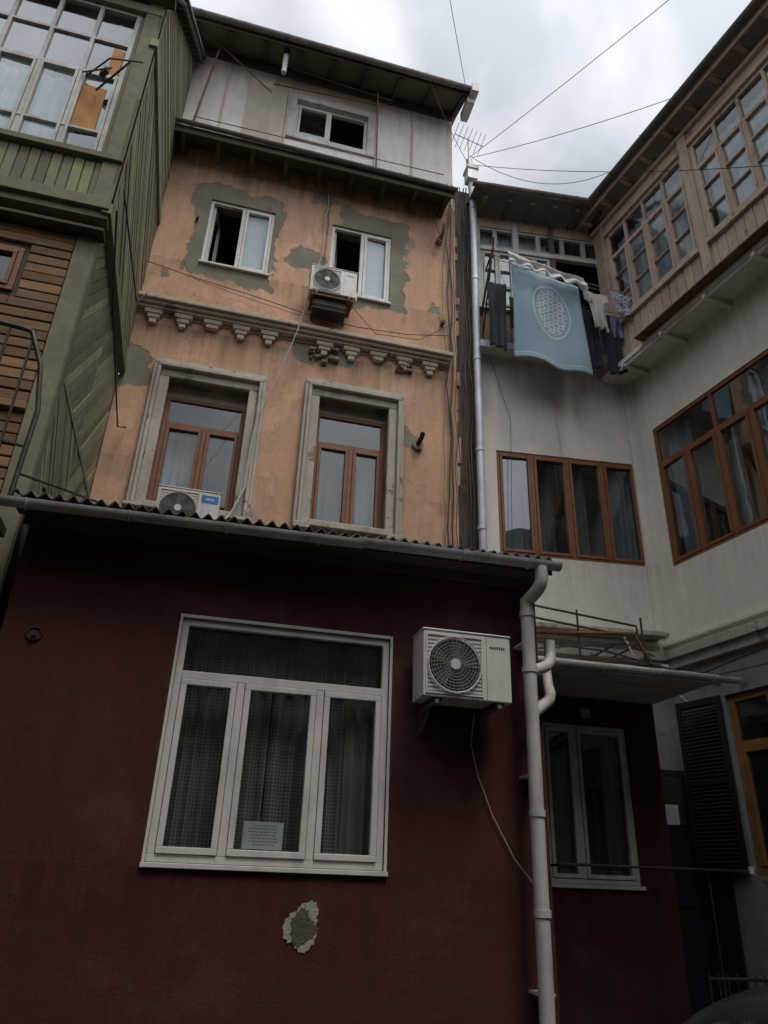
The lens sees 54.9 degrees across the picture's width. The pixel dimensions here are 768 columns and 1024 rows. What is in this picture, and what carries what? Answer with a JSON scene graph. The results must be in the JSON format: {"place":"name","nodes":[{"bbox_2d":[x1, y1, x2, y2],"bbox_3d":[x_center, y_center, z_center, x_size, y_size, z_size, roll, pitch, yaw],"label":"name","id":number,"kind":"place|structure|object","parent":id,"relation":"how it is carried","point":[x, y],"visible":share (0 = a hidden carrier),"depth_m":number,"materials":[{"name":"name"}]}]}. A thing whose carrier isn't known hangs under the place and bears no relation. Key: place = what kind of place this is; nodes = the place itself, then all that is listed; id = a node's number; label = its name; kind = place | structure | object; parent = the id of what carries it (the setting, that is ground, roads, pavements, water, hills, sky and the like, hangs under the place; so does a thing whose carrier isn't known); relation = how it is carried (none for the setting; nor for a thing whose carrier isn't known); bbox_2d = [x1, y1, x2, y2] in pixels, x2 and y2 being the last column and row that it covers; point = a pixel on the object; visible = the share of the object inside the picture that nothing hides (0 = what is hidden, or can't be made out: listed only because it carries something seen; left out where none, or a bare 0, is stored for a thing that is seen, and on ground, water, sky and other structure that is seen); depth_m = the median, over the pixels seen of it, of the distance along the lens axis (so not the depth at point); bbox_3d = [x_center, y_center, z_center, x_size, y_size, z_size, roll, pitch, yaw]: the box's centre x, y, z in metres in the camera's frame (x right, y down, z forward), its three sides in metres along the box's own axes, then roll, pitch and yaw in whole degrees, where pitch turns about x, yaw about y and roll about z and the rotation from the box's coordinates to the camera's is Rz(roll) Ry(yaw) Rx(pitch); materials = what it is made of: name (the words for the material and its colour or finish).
{"place":"outdoors","nodes":[
{"label":"outdoors","id":0,"kind":"place"},
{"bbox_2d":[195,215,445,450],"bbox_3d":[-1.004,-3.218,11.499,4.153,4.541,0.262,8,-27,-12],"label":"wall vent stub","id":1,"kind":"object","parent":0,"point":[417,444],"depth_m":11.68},
{"bbox_2d":[190,0,751,197],"label":"sky","id":2,"kind":"structure","parent":0,"point":[518,53],"materials":[{"name":"white"}]},
{"label":"ground","id":3,"kind":"structure","parent":0,"visible":0},
{"bbox_2d":[0,0,147,630],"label":"walls","id":4,"kind":"structure","parent":3,"relation":"on","point":[110,22],"depth_m":9.23,"materials":[{"name":"brown wood"}]},
{"bbox_2d":[0,243,25,291],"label":"window frame","id":5,"kind":"object","parent":4,"relation":"attached to","point":[7,283],"visible":1,"depth_m":7.35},
{"bbox_2d":[0,221,76,490],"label":"log siding","id":6,"kind":"object","parent":4,"relation":"attached to","point":[32,304],"visible":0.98,"depth_m":7.17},
{"bbox_2d":[0,63,90,145],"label":"curtain","id":7,"kind":"object","parent":4,"relation":"hanging from","point":[49,98],"visible":0.42,"depth_m":8.49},
{"bbox_2d":[0,1,131,97],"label":"curtain","id":8,"kind":"object","parent":4,"relation":"hanging from","point":[29,39],"visible":0.48,"depth_m":9.13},
{"bbox_2d":[0,0,141,150],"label":"veranda window frame","id":9,"kind":"object","parent":4,"relation":"attached to","point":[40,62],"visible":0.65,"depth_m":8.53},
{"bbox_2d":[0,11,128,136],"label":"glazing bars","id":10,"kind":"object","parent":9,"relation":"attached to","point":[64,31],"visible":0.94,"depth_m":8.76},
{"bbox_2d":[70,49,124,129],"bbox_3d":[-3.324,-4.944,8.611,0.325,1.480,0.014,8,-27,-12],"label":"plywood panel","id":11,"kind":"object","parent":9,"relation":"attached to","point":[88,107],"visible":0.93,"depth_m":8.47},
{"bbox_2d":[81,57,142,90],"bbox_3d":[-3.147,-5.042,8.436,0.776,0.271,0.211,-7,-28,18],"label":"clothes bracket","id":12,"kind":"object","parent":9,"relation":"attached to","point":[104,72],"visible":1,"depth_m":8.45,"materials":[{"name":"metal"}]},
{"bbox_2d":[0,0,168,610],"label":"trim boards","id":13,"kind":"object","parent":4,"relation":"attached to","point":[84,217],"depth_m":7.73,"materials":[{"name":"green wood"}]},
{"bbox_2d":[20,190,148,501],"bbox_3d":[-3.002,-1.698,8.384,0.384,4.878,3.265,8,-27,-11],"label":"wall cable","id":14,"kind":"object","parent":4,"relation":"attached to","point":[49,484],"depth_m":8.16,"materials":[{"name":"metal"}]},
{"bbox_2d":[0,9,193,619],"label":"side boards","id":15,"kind":"object","parent":4,"relation":"attached to","point":[90,376],"visible":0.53,"depth_m":9.05,"materials":[{"name":"wood"}]},
{"bbox_2d":[166,0,203,64],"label":"eave timbers","id":16,"kind":"object","parent":4,"relation":"attached to","point":[180,7],"visible":0.91,"depth_m":11.00,"materials":[{"name":"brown wood"}]},
{"bbox_2d":[90,144,458,546],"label":"walls","id":17,"kind":"structure","parent":3,"relation":"on","point":[199,181],"depth_m":11.42,"materials":[{"name":"orange paint"}]},
{"bbox_2d":[156,433,196,497],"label":"curtain","id":18,"kind":"object","parent":17,"relation":"hanging from","point":[176,471],"visible":0.57,"depth_m":10.26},
{"bbox_2d":[147,396,245,511],"bbox_3d":[-2.560,-0.766,10.198,1.110,1.780,0.074,8,-27,-12],"label":"window frame","id":19,"kind":"object","parent":17,"relation":"attached to","point":[201,448],"visible":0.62,"depth_m":10.25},
{"bbox_2d":[169,415,239,448],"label":"curtain","id":20,"kind":"object","parent":17,"relation":"hanging from","point":[221,443],"visible":0.43,"depth_m":10.87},
{"bbox_2d":[219,445,236,510],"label":"curtain","id":21,"kind":"object","parent":17,"relation":"hanging from","point":[226,474],"visible":0.37,"depth_m":10.52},
{"bbox_2d":[198,207,271,276],"bbox_3d":[-2.382,-4.271,12.039,1.080,1.355,0.594,8,-27,-12],"label":"open sash and blind","id":22,"kind":"object","parent":17,"relation":"attached to","point":[255,244],"visible":0.7,"depth_m":11.98,"materials":[{"name":"white plastic"}]},
{"bbox_2d":[201,201,275,272],"bbox_3d":[-2.332,-4.391,11.890,1.040,1.370,0.074,8,-27,-12],"label":"window frame","id":23,"kind":"object","parent":17,"relation":"attached to","point":[241,241],"visible":0.84,"depth_m":11.96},
{"bbox_2d":[122,500,403,539],"bbox_3d":[-1.531,0.134,9.760,3.690,0.109,0.150,8,-27,-12],"label":"surround feet","id":24,"kind":"object","parent":17,"relation":"attached to","point":[303,525],"visible":0.54,"depth_m":9.78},
{"bbox_2d":[125,357,404,537],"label":"window surrounds","id":25,"kind":"object","parent":24,"relation":"on","point":[166,370],"visible":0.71,"depth_m":10.36,"materials":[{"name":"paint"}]},
{"bbox_2d":[168,386,384,423],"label":"lintel panels","id":26,"kind":"object","parent":17,"relation":"attached to","point":[203,396],"visible":0.71,"depth_m":10.70,"materials":[{"name":"paint"}]},
{"bbox_2d":[137,290,452,376],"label":"cornice","id":27,"kind":"structure","parent":17,"relation":"attached to","point":[183,313],"depth_m":11.11,"materials":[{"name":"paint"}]},
{"bbox_2d":[308,343,412,373],"bbox_3d":[-0.342,-2.365,11.360,1.637,0.442,0.116,8,-27,-12],"label":"broken masonry","id":28,"kind":"object","parent":27,"relation":"attached to","point":[317,355],"visible":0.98,"depth_m":11.21,"materials":[{"name":"paint"}]},
{"bbox_2d":[147,183,474,548],"bbox_3d":[-1.033,-3.016,11.368,5.161,7.511,0.250,8,-27,-12],"label":"wall cable","id":29,"kind":"object","parent":17,"relation":"attached to","point":[449,412],"depth_m":11.41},
{"bbox_2d":[174,122,454,217],"bbox_3d":[-1.154,-5.826,12.574,4.800,0.325,0.520,8,-27,-12],"label":"belt canopy","id":30,"kind":"object","parent":17,"relation":"attached to","point":[220,144],"visible":0.89,"depth_m":12.50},
{"bbox_2d":[175,116,457,191],"bbox_3d":[-1.075,-5.921,12.299,4.850,0.086,0.117,8,-27,-12],"label":"belt gutter","id":31,"kind":"object","parent":30,"relation":"attached to","point":[191,123],"visible":0.97,"depth_m":12.26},
{"bbox_2d":[181,56,452,208],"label":"attic panels","id":32,"kind":"object","parent":17,"relation":"on","point":[252,102],"visible":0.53,"depth_m":13.58,"materials":[{"name":"metal"}]},
{"bbox_2d":[216,62,413,175],"bbox_3d":[-1.089,-6.932,13.394,4.800,2.300,0.070,8,-27,-12],"label":"attic window casing","id":33,"kind":"object","parent":32,"relation":"attached to","point":[294,99],"visible":0.61,"depth_m":13.47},
{"bbox_2d":[294,103,366,149],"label":"window frame","id":34,"kind":"object","parent":32,"relation":"attached to","point":[326,114],"visible":0.63,"depth_m":13.64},
{"bbox_2d":[194,15,468,124],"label":"roof","id":35,"kind":"structure","parent":32,"relation":"on","point":[253,49],"depth_m":13.69,"materials":[{"name":"brown wood"}]},
{"bbox_2d":[192,40,443,174],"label":"cables","id":36,"kind":"object","parent":35,"relation":"attached to","point":[209,77],"visible":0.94,"depth_m":13.13,"materials":[{"name":"metal"}]},
{"bbox_2d":[192,6,478,122],"bbox_3d":[-0.953,-8.076,13.423,5.450,0.340,0.660,8,-27,-12],"label":"roof gutter","id":37,"kind":"object","parent":35,"relation":"attached to","point":[470,100],"visible":0.95,"depth_m":13.29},
{"bbox_2d":[316,456,341,522],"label":"curtain","id":38,"kind":"object","parent":17,"relation":"hanging from","point":[327,507],"visible":0.68,"depth_m":10.74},
{"bbox_2d":[307,263,357,326],"bbox_3d":[-0.810,-3.369,11.503,0.761,0.738,0.466,8,-27,-12],"label":"air conditioner","id":39,"kind":"object","parent":17,"relation":"attached to","point":[332,281],"visible":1,"depth_m":11.35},
{"bbox_2d":[308,292,352,323],"bbox_3d":[-0.831,-3.094,11.348,0.640,0.225,0.390,8,-27,-12],"label":"ac drip tray","id":40,"kind":"object","parent":39,"relation":"attached to","point":[333,308],"visible":1,"depth_m":11.25,"materials":[{"name":"metal"}]},
{"bbox_2d":[318,430,374,467],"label":"curtain","id":41,"kind":"object","parent":17,"relation":"hanging from","point":[347,440],"visible":0.51,"depth_m":11.38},
{"bbox_2d":[309,413,384,528],"bbox_3d":[-0.526,-0.561,10.689,1.050,1.869,0.074,8,-27,-12],"label":"window frame","id":42,"kind":"object","parent":17,"relation":"attached to","point":[351,452],"visible":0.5,"depth_m":10.70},
{"bbox_2d":[329,226,390,300],"bbox_3d":[-0.403,-4.104,12.310,1.030,1.480,0.074,8,-27,-12],"label":"window frame","id":43,"kind":"object","parent":17,"relation":"attached to","point":[365,237],"visible":0.66,"depth_m":12.40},
{"bbox_2d":[332,232,390,305],"bbox_3d":[-0.453,-3.983,12.459,1.070,1.465,0.594,8,-27,-12],"label":"open sash and blind","id":44,"kind":"object","parent":17,"relation":"attached to","point":[374,272],"visible":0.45,"depth_m":12.42,"materials":[{"name":"white plastic"}]},
{"bbox_2d":[355,460,375,527],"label":"curtain","id":45,"kind":"object","parent":17,"relation":"hanging from","point":[364,511],"visible":0.7,"depth_m":10.81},
{"bbox_2d":[454,191,478,550],"bbox_3d":[1.258,-0.056,10.751,0.430,13.200,0.099,8,-27,-12],"label":"corner strip","id":46,"kind":"object","parent":17,"relation":"attached to","point":[462,437],"visible":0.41,"depth_m":11.76,"materials":[{"name":"paint"}]},
{"bbox_2d":[463,158,487,551],"bbox_3d":[1.476,-2.671,11.886,0.230,8.904,0.240,8,-27,-12],"label":"drainpipe","id":47,"kind":"object","parent":17,"relation":"attached to","point":[470,173],"visible":0.94,"depth_m":11.72,"materials":[{"name":"metal"}]},
{"bbox_2d":[0,525,559,1023],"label":"walls","id":48,"kind":"structure","parent":3,"relation":"on","point":[100,925],"depth_m":5.49,"materials":[{"name":"red paint"}]},
{"bbox_2d":[154,685,271,857],"bbox_3d":[-1.320,2.027,5.804,0.760,1.280,0.077,8,-27,-12],"label":"curtain","id":49,"kind":"object","parent":48,"relation":"hanging from","point":[192,804],"visible":0.56,"depth_m":5.81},
{"bbox_2d":[139,613,392,876],"bbox_3d":[-0.819,1.790,5.801,1.800,1.865,0.080,8,-27,-12],"label":"window sill trim","id":50,"kind":"structure","parent":48,"relation":"attached to","point":[257,869],"depth_m":5.59,"materials":[{"name":"white plastic"}]},
{"bbox_2d":[145,618,389,870],"bbox_3d":[-0.828,1.802,5.831,1.740,1.800,0.074,8,-27,-12],"label":"window frame","id":51,"kind":"object","parent":48,"relation":"attached to","point":[320,695],"visible":0.99,"depth_m":5.73,"materials":[{"name":"white plastic"}]},
{"bbox_2d":[241,821,283,849],"bbox_3d":[-0.909,2.429,5.548,0.300,0.190,0.004,8,-27,-12],"label":"paper notice","id":52,"kind":"object","parent":51,"relation":"attached to","point":[263,835],"visible":1,"depth_m":5.55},
{"bbox_2d":[181,628,378,687],"bbox_3d":[-0.856,1.305,6.293,1.660,0.460,0.061,8,-27,-12],"label":"curtain","id":53,"kind":"object","parent":48,"relation":"hanging from","point":[208,651],"visible":0.72,"depth_m":6.31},
{"bbox_2d":[13,495,551,588],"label":"eave boards","id":54,"kind":"object","parent":48,"relation":"attached to","point":[464,570],"visible":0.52,"depth_m":6.43,"materials":[{"name":"brown wood"}]},
{"bbox_2d":[0,495,562,571],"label":"front gutter","id":55,"kind":"object","parent":54,"relation":"attached to","point":[25,503],"visible":1,"depth_m":6.09,"materials":[{"name":"grey paint"}]},
{"bbox_2d":[0,320,42,537],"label":"iron stair railing","id":56,"kind":"object","parent":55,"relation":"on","point":[32,426],"visible":0.96,"depth_m":6.14,"materials":[{"name":"black metal"}]},
{"bbox_2d":[13,488,552,560],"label":"corrugated roof","id":57,"kind":"structure","parent":48,"relation":"attached to","point":[102,503],"depth_m":6.20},
{"bbox_2d":[155,484,221,519],"bbox_3d":[-2.432,0.027,9.176,0.801,0.578,0.312,8,-27,-12],"label":"air conditioner","id":58,"kind":"object","parent":57,"relation":"on","point":[187,501],"visible":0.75,"depth_m":9.11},
{"bbox_2d":[282,900,318,952],"bbox_3d":[-0.596,2.956,5.277,0.255,0.336,0.009,8,-27,-12],"label":"plaster patch","id":59,"kind":"object","parent":48,"relation":"attached to","point":[299,927],"visible":1,"depth_m":5.27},
{"bbox_2d":[259,694,346,861],"bbox_3d":[-0.511,2.151,5.992,0.880,1.280,0.075,8,-27,-12],"label":"curtain","id":60,"kind":"object","parent":48,"relation":"hanging from","point":[285,775],"visible":0.55,"depth_m":5.97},
{"bbox_2d":[338,700,373,862],"bbox_3d":[-0.200,2.168,6.002,0.270,1.280,0.076,8,-27,-12],"label":"curtain","id":61,"kind":"object","parent":48,"relation":"hanging from","point":[355,810],"visible":0.73,"depth_m":6.00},
{"bbox_2d":[412,627,511,738],"bbox_3d":[0.642,1.428,6.135,0.796,0.778,0.446,8,-27,-12],"label":"air conditioner","id":62,"kind":"object","parent":48,"relation":"attached to","point":[454,668],"visible":1,"depth_m":6.01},
{"bbox_2d":[513,565,555,1023],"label":"drainpipe","id":63,"kind":"object","parent":48,"relation":"attached to","point":[535,708],"visible":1,"depth_m":5.95,"materials":[{"name":"metal"}]},
{"bbox_2d":[481,273,767,988],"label":"walls","id":64,"kind":"structure","parent":3,"relation":"on","point":[725,581],"depth_m":10.57,"materials":[{"name":"white paint"}]},
{"bbox_2d":[502,460,530,549],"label":"curtain","id":65,"kind":"object","parent":64,"relation":"hanging from","point":[517,529],"visible":0.66,"depth_m":11.14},
{"bbox_2d":[526,473,556,552],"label":"curtain","id":66,"kind":"object","parent":64,"relation":"hanging from","point":[547,523],"visible":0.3,"depth_m":11.50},
{"bbox_2d":[476,215,608,369],"bbox_3d":[2.683,-3.561,13.591,2.720,3.300,2.080,5,-27,-7],"label":"loggia back","id":67,"kind":"object","parent":64,"relation":"on","point":[585,270],"visible":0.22,"depth_m":13.41,"materials":[{"name":"white paint"}]},
{"bbox_2d":[480,250,512,306],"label":"loggia window frame","id":68,"kind":"object","parent":67,"relation":"attached to","point":[496,269],"visible":0.51,"depth_m":12.94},
{"bbox_2d":[480,233,545,251],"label":"curtain","id":69,"kind":"object","parent":67,"relation":"hanging from","point":[526,244],"visible":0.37,"depth_m":13.52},
{"bbox_2d":[485,258,545,304],"bbox_3d":[2.292,-3.941,13.083,1.240,1.300,0.053,5,-27,-7],"label":"curtain","id":70,"kind":"object","parent":67,"relation":"hanging from","point":[505,278],"visible":0.14,"depth_m":13.19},
{"bbox_2d":[480,227,595,259],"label":"loggia transom frame","id":71,"kind":"object","parent":67,"relation":"on","point":[560,241],"visible":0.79,"depth_m":13.43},
{"bbox_2d":[467,186,609,232],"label":"back roof","id":72,"kind":"structure","parent":67,"relation":"on","point":[513,206],"depth_m":13.43,"materials":[{"name":"brown wood"}]},
{"bbox_2d":[472,180,596,204],"bbox_3d":[2.680,-5.636,13.083,2.270,0.085,0.136,5,-27,-7],"label":"back roof gutter","id":73,"kind":"object","parent":72,"relation":"attached to","point":[527,191],"visible":1,"depth_m":13.05,"materials":[{"name":"metal"}]},
{"bbox_2d":[480,237,643,332],"bbox_3d":[2.946,-3.498,12.296,2.557,1.767,0.825,5,-27,-7],"label":"laundry bracket","id":74,"kind":"object","parent":67,"relation":"on","point":[489,263],"visible":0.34,"depth_m":12.25,"materials":[{"name":"black metal"}]},
{"bbox_2d":[492,254,640,314],"bbox_3d":[2.982,-3.758,12.204,2.522,0.741,0.311,5,-27,-7],"label":"clothesline","id":75,"kind":"object","parent":74,"relation":"attached to","point":[562,279],"visible":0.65,"depth_m":12.19,"materials":[{"name":"fabric"}]},
{"bbox_2d":[487,280,506,351],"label":"dark trousers","id":76,"kind":"object","parent":75,"relation":"hanging from","point":[497,311],"visible":1,"depth_m":11.88,"materials":[{"name":"fabric"}]},
{"bbox_2d":[508,251,588,290],"bbox_3d":[2.678,-3.952,12.042,1.325,0.627,0.149,6,-27,-7],"label":"white sheet","id":77,"kind":"object","parent":75,"relation":"attached to","point":[571,279],"visible":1,"depth_m":12.04,"materials":[{"name":"fabric"}]},
{"bbox_2d":[511,261,592,376],"bbox_3d":[2.652,-3.121,11.825,1.222,2.228,0.126,5,-27,-5],"label":"blue blanket","id":78,"kind":"object","parent":75,"relation":"hanging from","point":[549,327],"visible":0.99,"depth_m":11.76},
{"bbox_2d":[581,307,603,369],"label":"dark trousers","id":79,"kind":"object","parent":75,"relation":"hanging from","point":[592,334],"visible":0.79,"depth_m":11.94,"materials":[{"name":"fabric"}]},
{"bbox_2d":[583,290,609,332],"bbox_3d":[3.455,-3.269,11.998,0.427,0.836,0.106,8,-27,-12],"label":"hanging shirt","id":80,"kind":"object","parent":75,"relation":"hanging from","point":[597,303],"visible":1,"depth_m":12.03,"materials":[{"name":"beige fabric"}]},
{"bbox_2d":[599,315,628,374],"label":"dark trousers","id":81,"kind":"object","parent":75,"relation":"hanging from","point":[613,349],"visible":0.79,"depth_m":11.91,"materials":[{"name":"fabric"}]},
{"bbox_2d":[610,292,633,320],"bbox_3d":[3.965,-3.355,12.046,0.501,0.565,0.130,8,-27,-12],"label":"checked shirt","id":82,"kind":"object","parent":75,"relation":"hanging from","point":[624,304],"visible":0.84,"depth_m":12.07,"materials":[{"name":"fabric"}]},
{"bbox_2d":[496,451,644,565],"bbox_3d":[2.784,-0.055,11.064,2.232,1.720,0.315,8,-27,-12],"label":"window frame","id":83,"kind":"object","parent":64,"relation":"attached to","point":[531,460],"visible":0.91,"depth_m":11.02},
{"bbox_2d":[572,471,590,555],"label":"curtain","id":84,"kind":"object","parent":64,"relation":"hanging from","point":[581,519],"visible":0.48,"depth_m":11.35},
{"bbox_2d":[607,471,638,559],"bbox_3d":[3.566,0.101,11.296,0.490,1.640,0.079,5,-27,-6],"label":"curtain","id":85,"kind":"object","parent":64,"relation":"hanging from","point":[623,521],"visible":0.52,"depth_m":11.32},
{"bbox_2d":[621,381,668,634],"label":"corner pilasters","id":86,"kind":"object","parent":64,"relation":"attached to","point":[657,600],"visible":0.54,"depth_m":11.09,"materials":[{"name":"white paint"}]},
{"bbox_2d":[536,606,767,669],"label":"string course","id":87,"kind":"object","parent":64,"relation":"attached to","point":[745,636],"visible":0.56,"depth_m":9.81,"materials":[{"name":"paint"}]},
{"bbox_2d":[590,29,767,370],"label":"gallery wall","id":88,"kind":"structure","parent":64,"relation":"on","point":[747,218],"depth_m":11.28,"materials":[{"name":"wood"}]},
{"bbox_2d":[606,159,698,316],"bbox_3d":[4.323,-4.375,12.033,0.335,1.970,1.808,8,-27,-12],"label":"gallery window frame","id":89,"kind":"object","parent":88,"relation":"attached to","point":[664,207],"visible":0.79,"depth_m":11.99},
{"bbox_2d":[618,177,693,296],"bbox_3d":[4.482,-4.353,12.098,0.069,1.700,1.700,13,-28,-20],"label":"curtain","id":90,"kind":"object","parent":88,"relation":"hanging from","point":[661,243],"visible":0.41,"depth_m":12.11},
{"bbox_2d":[572,0,767,230],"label":"gallery roof","id":91,"kind":"structure","parent":88,"relation":"on","point":[743,39],"depth_m":11.56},
{"bbox_2d":[567,0,761,223],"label":"gallery roof gutter","id":92,"kind":"object","parent":91,"relation":"attached to","point":[743,16],"visible":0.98,"depth_m":11.41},
{"bbox_2d":[690,61,767,234],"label":"gallery window frame","id":93,"kind":"object","parent":88,"relation":"attached to","point":[742,126],"visible":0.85,"depth_m":10.60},
{"bbox_2d":[704,88,767,222],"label":"curtain","id":94,"kind":"object","parent":88,"relation":"hanging from","point":[745,188],"visible":0.43,"depth_m":10.69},
{"bbox_2d":[601,220,767,384],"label":"gallery floor slab","id":95,"kind":"structure","parent":64,"relation":"attached to","point":[734,274],"depth_m":10.52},
{"bbox_2d":[667,418,711,552],"bbox_3d":[4.437,-0.328,10.743,0.078,2.190,0.470,13,-28,-20],"label":"curtain","id":96,"kind":"object","parent":64,"relation":"hanging from","point":[679,437],"visible":0.62,"depth_m":10.86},
{"bbox_2d":[660,769,749,1015],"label":"wall","id":97,"kind":"structure","parent":64,"relation":"attached to","point":[700,948],"depth_m":8.59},
{"bbox_2d":[653,349,767,565],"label":"window frame","id":98,"kind":"object","parent":64,"relation":"attached to","point":[749,414],"visible":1,"depth_m":10.07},
{"bbox_2d":[675,695,748,872],"bbox_3d":[3.948,3.277,8.963,0.040,1.980,0.660,16,-30,-26],"label":"louvred shutter","id":99,"kind":"object","parent":64,"relation":"attached to","point":[705,847],"visible":0.99,"depth_m":8.92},
{"bbox_2d":[726,436,756,525],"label":"curtain","id":100,"kind":"object","parent":64,"relation":"hanging from","point":[748,515],"visible":0.5,"depth_m":10.05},
{"bbox_2d":[727,686,767,875],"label":"window frame","id":101,"kind":"object","parent":64,"relation":"attached to","point":[744,749],"visible":1,"depth_m":8.64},
{"bbox_2d":[747,364,767,456],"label":"curtain","id":102,"kind":"object","parent":64,"relation":"hanging from","point":[758,384],"visible":0.81,"depth_m":9.86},
{"bbox_2d":[538,650,740,1023],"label":"maroon annex","id":103,"kind":"object","parent":3,"relation":"on","point":[620,958],"visible":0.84,"depth_m":8.06,"materials":[{"name":"paint"}]},
{"bbox_2d":[542,722,640,885],"bbox_3d":[2.295,3.261,8.326,1.090,1.670,0.074,8,-27,-12],"label":"window frame","id":104,"kind":"structure","parent":103,"relation":"in","point":[575,770],"depth_m":8.28,"materials":[{"name":"white plastic"}]},
{"bbox_2d":[535,604,677,670],"bbox_3d":[2.183,1.663,8.678,2.370,0.734,1.612,8,-27,-12],"label":"iron pipe railing","id":105,"kind":"object","parent":103,"relation":"on","point":[626,635],"visible":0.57,"depth_m":8.15,"materials":[{"name":"metal"}]},
{"bbox_2d":[551,862,755,997],"bbox_3d":[2.732,4.572,7.335,2.171,1.970,0.505,6,-27,-7],"label":"clothes rail","id":106,"kind":"object","parent":3,"relation":"on","point":[750,870],"visible":0.89,"depth_m":7.52,"materials":[{"name":"metal"}]},
{"bbox_2d":[682,985,767,1023],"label":"parked car","id":107,"kind":"object","parent":3,"relation":"on","point":[749,1006],"visible":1,"depth_m":2.52,"materials":[{"name":"paint"}]},
{"bbox_2d":[708,974,767,1003],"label":"iron fence","id":108,"kind":"object","parent":3,"relation":"on","point":[738,979],"visible":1,"depth_m":7.03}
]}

